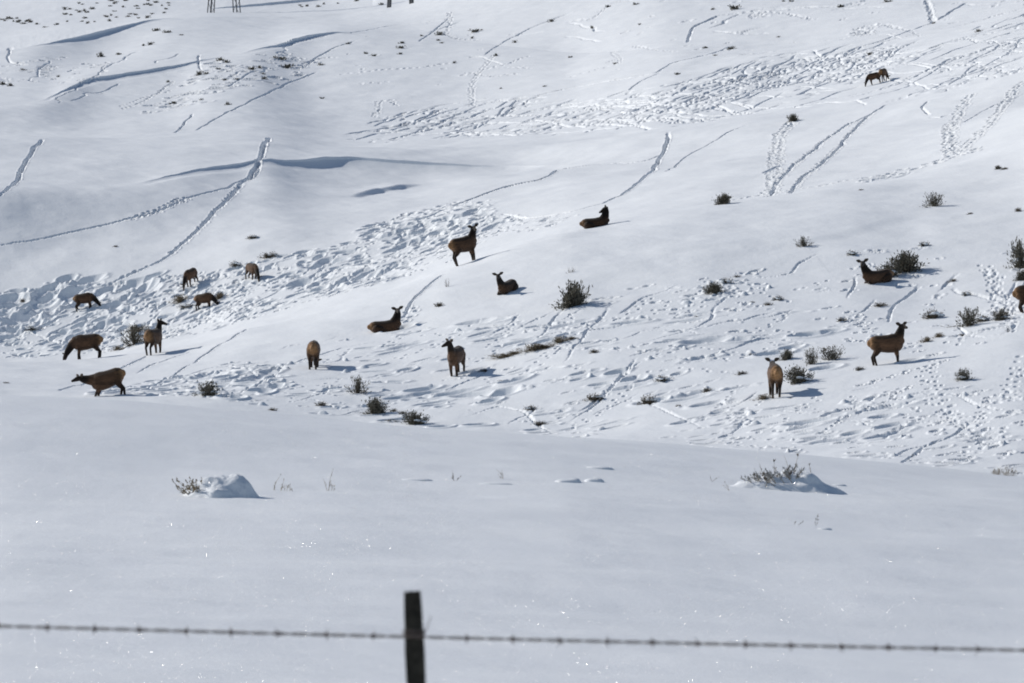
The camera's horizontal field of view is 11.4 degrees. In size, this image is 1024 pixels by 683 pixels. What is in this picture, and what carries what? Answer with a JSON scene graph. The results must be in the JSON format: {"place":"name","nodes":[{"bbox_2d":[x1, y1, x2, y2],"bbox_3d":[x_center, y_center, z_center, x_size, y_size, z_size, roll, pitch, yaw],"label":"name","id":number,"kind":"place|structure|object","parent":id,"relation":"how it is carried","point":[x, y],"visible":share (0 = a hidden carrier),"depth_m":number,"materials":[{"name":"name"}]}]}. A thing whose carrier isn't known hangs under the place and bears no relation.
{"place":"outdoors","nodes":[
{"label":"outdoors","id":0,"kind":"place"},
{"bbox_2d":[24,325,44,330],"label":"sagebrush","id":1,"kind":"object","parent":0,"point":[30,328],"visible":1,"depth_m":382.14,"materials":[{"name":"grey plant"}]},
{"bbox_2d":[0,0,1023,361],"bbox_3d":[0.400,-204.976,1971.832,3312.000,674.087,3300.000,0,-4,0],"label":"snowy hills","id":2,"kind":"structure","parent":0,"point":[388,166],"depth_m":463.71,"materials":[{"name":"white snow"}]},
{"bbox_2d":[73,292,100,311],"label":"elk","id":3,"kind":"object","parent":2,"relation":"on","point":[84,298],"visible":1,"depth_m":384.47},
{"bbox_2d":[110,345,124,351],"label":"dry shrub","id":4,"kind":"object","parent":2,"relation":"on","point":[118,347],"visible":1,"depth_m":371.19,"materials":[{"name":"beige plant"}]},
{"bbox_2d":[117,323,145,346],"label":"sagebrush","id":5,"kind":"object","parent":2,"relation":"on","point":[133,337],"visible":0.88,"depth_m":371.71,"materials":[{"name":"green plant"}]},
{"bbox_2d":[123,325,150,332],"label":"sagebrush","id":6,"kind":"object","parent":2,"relation":"on","point":[136,328],"visible":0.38,"depth_m":376.54,"materials":[{"name":"green plant"}]},
{"bbox_2d":[137,325,148,342],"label":"sagebrush","id":7,"kind":"object","parent":2,"relation":"on","point":[143,334],"visible":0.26,"depth_m":370.87,"materials":[{"name":"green plant"}]},
{"bbox_2d":[165,294,189,303],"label":"dry shrub","id":8,"kind":"object","parent":2,"relation":"on","point":[179,299],"visible":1,"depth_m":380.82,"materials":[{"name":"beige plant"}]},
{"bbox_2d":[176,303,194,308],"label":"sagebrush","id":9,"kind":"object","parent":2,"relation":"on","point":[185,305],"visible":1,"depth_m":378.95,"materials":[{"name":"grey plant"}]},
{"bbox_2d":[180,268,197,290],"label":"elk","id":10,"kind":"object","parent":2,"relation":"on","point":[189,274],"visible":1,"depth_m":383.68},
{"bbox_2d":[193,292,219,310],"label":"elk","id":11,"kind":"object","parent":2,"relation":"on","point":[200,299],"visible":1,"depth_m":377.10},
{"bbox_2d":[213,291,224,298],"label":"dry shrub","id":12,"kind":"object","parent":2,"relation":"on","point":[219,296],"visible":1,"depth_m":378.04,"materials":[{"name":"beige plant"}]},
{"bbox_2d":[207,0,240,12],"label":"pylon","id":13,"kind":"object","parent":2,"relation":"on","point":[211,11],"visible":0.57,"depth_m":1052.61,"materials":[{"name":"grey metal"}]},
{"bbox_2d":[229,261,241,267],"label":"sagebrush","id":14,"kind":"object","parent":2,"relation":"on","point":[234,263],"visible":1,"depth_m":385.61,"materials":[{"name":"grey plant"}]},
{"bbox_2d":[245,263,261,281],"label":"elk","id":15,"kind":"object","parent":2,"relation":"on","point":[252,268],"visible":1,"depth_m":380.43},
{"bbox_2d":[258,251,278,258],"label":"sagebrush","id":16,"kind":"object","parent":2,"relation":"on","point":[271,254],"visible":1,"depth_m":385.70,"materials":[{"name":"grey plant"}]},
{"bbox_2d":[281,64,294,68],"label":"sagebrush","id":17,"kind":"object","parent":2,"relation":"on","point":[287,66],"visible":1,"depth_m":651.86,"materials":[{"name":"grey plant"}]},
{"bbox_2d":[387,0,413,7],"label":"pylon","id":18,"kind":"object","parent":2,"relation":"on","point":[389,2],"depth_m":776.00,"materials":[{"name":"grey metal"}]},
{"bbox_2d":[727,4,741,9],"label":"sagebrush","id":19,"kind":"object","parent":2,"relation":"on","point":[734,7],"visible":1,"depth_m":645.88,"materials":[{"name":"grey plant"}]},
{"bbox_2d":[786,113,800,121],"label":"sagebrush","id":20,"kind":"object","parent":2,"relation":"on","point":[793,118],"visible":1,"depth_m":425.96,"materials":[{"name":"green plant"}]},
{"bbox_2d":[864,72,880,86],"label":"elk","id":21,"kind":"object","parent":2,"relation":"on","point":[872,76],"visible":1,"depth_m":487.92},
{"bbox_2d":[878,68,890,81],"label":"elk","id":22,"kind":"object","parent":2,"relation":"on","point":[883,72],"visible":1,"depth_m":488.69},
{"bbox_2d":[0,395,1023,682],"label":"snow field","id":23,"kind":"structure","parent":0,"point":[104,521],"depth_m":62.21,"materials":[{"name":"white snow"}]},
{"bbox_2d":[172,474,259,497],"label":"snow mound","id":24,"kind":"object","parent":23,"relation":"on","point":[232,486],"visible":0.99,"depth_m":73.55,"materials":[{"name":"white snow"}]},
{"bbox_2d":[274,474,291,490],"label":"dry weed","id":25,"kind":"object","parent":23,"relation":"on","point":[283,485],"visible":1,"depth_m":75.86,"materials":[{"name":"beige plant"}]},
{"bbox_2d":[401,478,432,480],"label":"snow lump","id":26,"kind":"object","parent":23,"relation":"on","point":[418,479],"visible":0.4,"depth_m":82.84,"materials":[{"name":"white snow"}]},
{"bbox_2d":[478,482,512,484],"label":"snow lump","id":27,"kind":"object","parent":23,"relation":"on","point":[497,483],"visible":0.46,"depth_m":82.21,"materials":[{"name":"white snow"}]},
{"bbox_2d":[0,591,1023,682],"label":"barbed wire fence","id":28,"kind":"object","parent":23,"relation":"on","point":[414,635],"visible":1,"depth_m":14.37,"materials":[{"name":"black metal"}]},
{"bbox_2d":[555,478,580,482],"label":"snow lump","id":29,"kind":"object","parent":23,"relation":"on","point":[573,480],"visible":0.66,"depth_m":84.17,"materials":[{"name":"white snow"}]},
{"bbox_2d":[584,478,603,481],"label":"snow lump","id":30,"kind":"object","parent":23,"relation":"on","point":[594,480],"visible":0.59,"depth_m":84.88,"materials":[{"name":"white snow"}]},
{"bbox_2d":[587,466,613,469],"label":"snow lump","id":31,"kind":"object","parent":23,"relation":"on","point":[602,467],"visible":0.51,"depth_m":91.52,"materials":[{"name":"white snow"}]},
{"bbox_2d":[725,453,846,494],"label":"snow mound","id":32,"kind":"object","parent":23,"relation":"on","point":[787,479],"visible":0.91,"depth_m":89.30,"materials":[{"name":"white snow"}]},
{"bbox_2d":[991,466,1017,475],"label":"grass tuft","id":33,"kind":"object","parent":23,"relation":"on","point":[1006,473],"visible":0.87,"depth_m":118.34,"materials":[{"name":"beige plant"}]},
{"bbox_2d":[0,141,1023,476],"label":"snowy hillside","id":34,"kind":"structure","parent":0,"point":[638,323],"depth_m":225.40,"materials":[{"name":"white snow"}]},
{"bbox_2d":[62,333,102,359],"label":"elk","id":35,"kind":"object","parent":34,"relation":"on","point":[79,343],"visible":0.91,"depth_m":248.21},
{"bbox_2d":[71,368,125,396],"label":"elk","id":36,"kind":"object","parent":34,"relation":"on","point":[98,382],"visible":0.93,"depth_m":219.74},
{"bbox_2d":[143,318,167,355],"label":"elk","id":37,"kind":"object","parent":34,"relation":"on","point":[151,337],"visible":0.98,"depth_m":244.74},
{"bbox_2d":[192,379,222,396],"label":"sagebrush","id":38,"kind":"object","parent":34,"relation":"on","point":[208,390],"visible":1,"depth_m":217.42,"materials":[{"name":"green plant"}]},
{"bbox_2d":[306,340,321,369],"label":"elk","id":39,"kind":"object","parent":34,"relation":"on","point":[313,349],"visible":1,"depth_m":226.27},
{"bbox_2d":[315,401,327,405],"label":"sagebrush","id":40,"kind":"object","parent":34,"relation":"on","point":[321,404],"visible":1,"depth_m":214.74,"materials":[{"name":"grey plant"}]},
{"bbox_2d":[344,374,371,393],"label":"sagebrush","id":41,"kind":"object","parent":34,"relation":"on","point":[358,383],"visible":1,"depth_m":217.65,"materials":[{"name":"green plant"}]},
{"bbox_2d":[361,396,391,414],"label":"sagebrush","id":42,"kind":"object","parent":34,"relation":"on","point":[375,406],"visible":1,"depth_m":211.99,"materials":[{"name":"green plant"}]},
{"bbox_2d":[367,306,402,332],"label":"elk","id":43,"kind":"object","parent":34,"relation":"on","point":[393,323],"visible":1,"depth_m":237.24},
{"bbox_2d":[401,409,432,424],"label":"sagebrush","id":44,"kind":"object","parent":34,"relation":"on","point":[414,419],"visible":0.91,"depth_m":207.72,"materials":[{"name":"green plant"}]},
{"bbox_2d":[434,302,443,306],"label":"sagebrush","id":45,"kind":"object","parent":34,"relation":"on","point":[439,304],"visible":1,"depth_m":240.33,"materials":[{"name":"grey plant"}]},
{"bbox_2d":[441,338,465,376],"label":"elk","id":46,"kind":"object","parent":34,"relation":"on","point":[456,355],"visible":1,"depth_m":220.12},
{"bbox_2d":[448,223,477,265],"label":"elk","id":47,"kind":"object","parent":34,"relation":"on","point":[458,246],"visible":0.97,"depth_m":254.74},
{"bbox_2d":[483,353,513,358],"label":"dry shrub","id":48,"kind":"object","parent":34,"relation":"on","point":[501,356],"visible":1,"depth_m":222.62,"materials":[{"name":"beige plant"}]},
{"bbox_2d":[492,272,518,294],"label":"elk","id":49,"kind":"object","parent":34,"relation":"on","point":[507,287],"visible":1,"depth_m":239.73},
{"bbox_2d":[501,350,522,354],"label":"dry shrub","id":50,"kind":"object","parent":34,"relation":"on","point":[514,352],"visible":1,"depth_m":222.74,"materials":[{"name":"beige plant"}]},
{"bbox_2d":[513,342,545,352],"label":"dry shrub","id":51,"kind":"object","parent":34,"relation":"on","point":[534,348],"visible":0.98,"depth_m":222.38,"materials":[{"name":"beige plant"}]},
{"bbox_2d":[525,406,535,410],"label":"sagebrush","id":52,"kind":"object","parent":34,"relation":"on","point":[530,408],"visible":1,"depth_m":209.11,"materials":[{"name":"grey plant"}]},
{"bbox_2d":[534,421,548,425],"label":"sagebrush","id":53,"kind":"object","parent":34,"relation":"on","point":[539,423],"visible":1,"depth_m":205.45,"materials":[{"name":"green plant"}]},
{"bbox_2d":[538,343,557,348],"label":"sagebrush","id":54,"kind":"object","parent":34,"relation":"on","point":[546,345],"visible":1,"depth_m":222.61,"materials":[{"name":"grey plant"}]},
{"bbox_2d":[547,335,569,343],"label":"dry shrub","id":55,"kind":"object","parent":34,"relation":"on","point":[558,339],"visible":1,"depth_m":223.31,"materials":[{"name":"beige plant"}]},
{"bbox_2d":[564,336,577,340],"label":"dry shrub","id":56,"kind":"object","parent":34,"relation":"on","point":[570,338],"visible":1,"depth_m":223.66,"materials":[{"name":"beige plant"}]},
{"bbox_2d":[551,279,592,310],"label":"sagebrush","id":57,"kind":"object","parent":34,"relation":"on","point":[574,295],"visible":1,"depth_m":232.75,"materials":[{"name":"green plant"}]},
{"bbox_2d":[582,393,603,401],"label":"sagebrush","id":58,"kind":"object","parent":34,"relation":"on","point":[596,397],"visible":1,"depth_m":209.06,"materials":[{"name":"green plant"}]},
{"bbox_2d":[579,205,609,228],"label":"elk","id":59,"kind":"object","parent":34,"relation":"on","point":[603,219],"visible":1,"depth_m":260.65},
{"bbox_2d":[637,394,657,404],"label":"sagebrush","id":60,"kind":"object","parent":34,"relation":"on","point":[649,400],"visible":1,"depth_m":206.12,"materials":[{"name":"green plant"}]},
{"bbox_2d":[653,374,673,381],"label":"sagebrush","id":61,"kind":"object","parent":34,"relation":"on","point":[662,378],"visible":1,"depth_m":210.52,"materials":[{"name":"grey plant"}]},
{"bbox_2d":[702,281,728,294],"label":"sagebrush","id":62,"kind":"object","parent":34,"relation":"on","point":[715,289],"visible":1,"depth_m":231.19,"materials":[{"name":"green plant"}]},
{"bbox_2d":[712,192,731,204],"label":"sagebrush","id":63,"kind":"object","parent":34,"relation":"on","point":[723,199],"visible":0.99,"depth_m":262.89,"materials":[{"name":"green plant"}]},
{"bbox_2d":[720,277,731,283],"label":"sagebrush","id":64,"kind":"object","parent":34,"relation":"on","point":[726,281],"visible":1,"depth_m":233.59,"materials":[{"name":"grey plant"}]},
{"bbox_2d":[750,393,771,400],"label":"dry shrub","id":65,"kind":"object","parent":34,"relation":"on","point":[764,396],"visible":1,"depth_m":202.06,"materials":[{"name":"beige plant"}]},
{"bbox_2d":[765,357,782,398],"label":"elk","id":66,"kind":"object","parent":34,"relation":"on","point":[775,374],"visible":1,"depth_m":201.83},
{"bbox_2d":[771,295,783,300],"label":"sagebrush","id":67,"kind":"object","parent":34,"relation":"on","point":[777,298],"visible":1,"depth_m":228.63,"materials":[{"name":"grey plant"}]},
{"bbox_2d":[778,348,793,360],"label":"sagebrush","id":68,"kind":"object","parent":34,"relation":"on","point":[787,355],"visible":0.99,"depth_m":211.34,"materials":[{"name":"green plant"}]},
{"bbox_2d":[783,363,817,384],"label":"sagebrush","id":69,"kind":"object","parent":34,"relation":"on","point":[796,376],"visible":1,"depth_m":204.83,"materials":[{"name":"green plant"}]},
{"bbox_2d":[793,235,812,246],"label":"sagebrush","id":70,"kind":"object","parent":34,"relation":"on","point":[803,242],"visible":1,"depth_m":241.63,"materials":[{"name":"green plant"}]},
{"bbox_2d":[803,346,818,364],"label":"sagebrush","id":71,"kind":"object","parent":34,"relation":"on","point":[811,359],"visible":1,"depth_m":209.40,"materials":[{"name":"green plant"}]},
{"bbox_2d":[819,345,845,359],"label":"sagebrush","id":72,"kind":"object","parent":34,"relation":"on","point":[833,354],"visible":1,"depth_m":209.67,"materials":[{"name":"green plant"}]},
{"bbox_2d":[836,317,846,321],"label":"sagebrush","id":73,"kind":"object","parent":34,"relation":"on","point":[841,319],"visible":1,"depth_m":221.32,"materials":[{"name":"grey plant"}]},
{"bbox_2d":[846,249,857,255],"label":"sagebrush","id":74,"kind":"object","parent":34,"relation":"on","point":[850,252],"visible":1,"depth_m":237.87,"materials":[{"name":"grey plant"}]},
{"bbox_2d":[856,258,893,283],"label":"elk","id":75,"kind":"object","parent":34,"relation":"on","point":[869,276],"visible":1,"depth_m":230.46},
{"bbox_2d":[871,301,887,306],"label":"sagebrush","id":76,"kind":"object","parent":34,"relation":"on","point":[879,304],"visible":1,"depth_m":224.46,"materials":[{"name":"grey plant"}]},
{"bbox_2d":[867,321,907,365],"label":"elk","id":77,"kind":"object","parent":34,"relation":"on","point":[889,343],"visible":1,"depth_m":206.70},
{"bbox_2d":[875,259,904,277],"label":"sagebrush","id":78,"kind":"object","parent":34,"relation":"on","point":[894,269],"visible":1,"depth_m":231.91,"materials":[{"name":"green plant"}]},
{"bbox_2d":[886,250,928,272],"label":"sagebrush","id":79,"kind":"object","parent":34,"relation":"on","point":[908,261],"visible":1,"depth_m":232.65,"materials":[{"name":"green plant"}]},
{"bbox_2d":[918,241,931,246],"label":"sagebrush","id":80,"kind":"object","parent":34,"relation":"on","point":[921,244],"visible":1,"depth_m":238.82,"materials":[{"name":"green plant"}]},
{"bbox_2d":[918,335,932,342],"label":"dry shrub","id":81,"kind":"object","parent":34,"relation":"on","point":[927,339],"visible":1,"depth_m":211.66,"materials":[{"name":"beige plant"}]},
{"bbox_2d":[918,191,945,206],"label":"sagebrush","id":82,"kind":"object","parent":34,"relation":"on","point":[934,203],"visible":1,"depth_m":251.47,"materials":[{"name":"green plant"}]},
{"bbox_2d":[920,307,944,318],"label":"sagebrush","id":83,"kind":"object","parent":34,"relation":"on","point":[934,314],"visible":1,"depth_m":219.88,"materials":[{"name":"green plant"}]},
{"bbox_2d":[933,332,944,337],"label":"dry shrub","id":84,"kind":"object","parent":34,"relation":"on","point":[937,335],"visible":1,"depth_m":212.61,"materials":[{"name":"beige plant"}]},
{"bbox_2d":[955,367,974,381],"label":"sagebrush","id":85,"kind":"object","parent":34,"relation":"on","point":[963,375],"visible":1,"depth_m":199.57,"materials":[{"name":"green plant"}]},
{"bbox_2d":[945,306,985,328],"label":"sagebrush","id":86,"kind":"object","parent":34,"relation":"on","point":[968,320],"visible":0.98,"depth_m":214.99,"materials":[{"name":"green plant"}]},
{"bbox_2d":[961,291,970,295],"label":"sagebrush","id":87,"kind":"object","parent":34,"relation":"on","point":[964,293],"visible":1,"depth_m":225.44,"materials":[{"name":"green plant"}]},
{"bbox_2d":[975,314,990,321],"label":"sagebrush","id":88,"kind":"object","parent":34,"relation":"on","point":[983,317],"visible":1,"depth_m":216.16,"materials":[{"name":"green plant"}]},
{"bbox_2d":[989,307,1012,320],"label":"sagebrush","id":89,"kind":"object","parent":34,"relation":"on","point":[1000,315],"visible":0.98,"depth_m":215.40,"materials":[{"name":"green plant"}]},
{"bbox_2d":[1003,237,1023,268],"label":"sagebrush","id":90,"kind":"object","parent":34,"relation":"on","point":[1018,257],"visible":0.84,"depth_m":229.80,"materials":[{"name":"green plant"}]},
{"bbox_2d":[1012,285,1023,312],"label":"elk","id":91,"kind":"object","parent":34,"relation":"on","point":[1018,293],"visible":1,"depth_m":217.33},
{"bbox_2d":[1013,269,1023,280],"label":"sagebrush","id":92,"kind":"object","parent":34,"relation":"on","point":[1020,275],"visible":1,"depth_m":226.72,"materials":[{"name":"green plant"}]}
]}

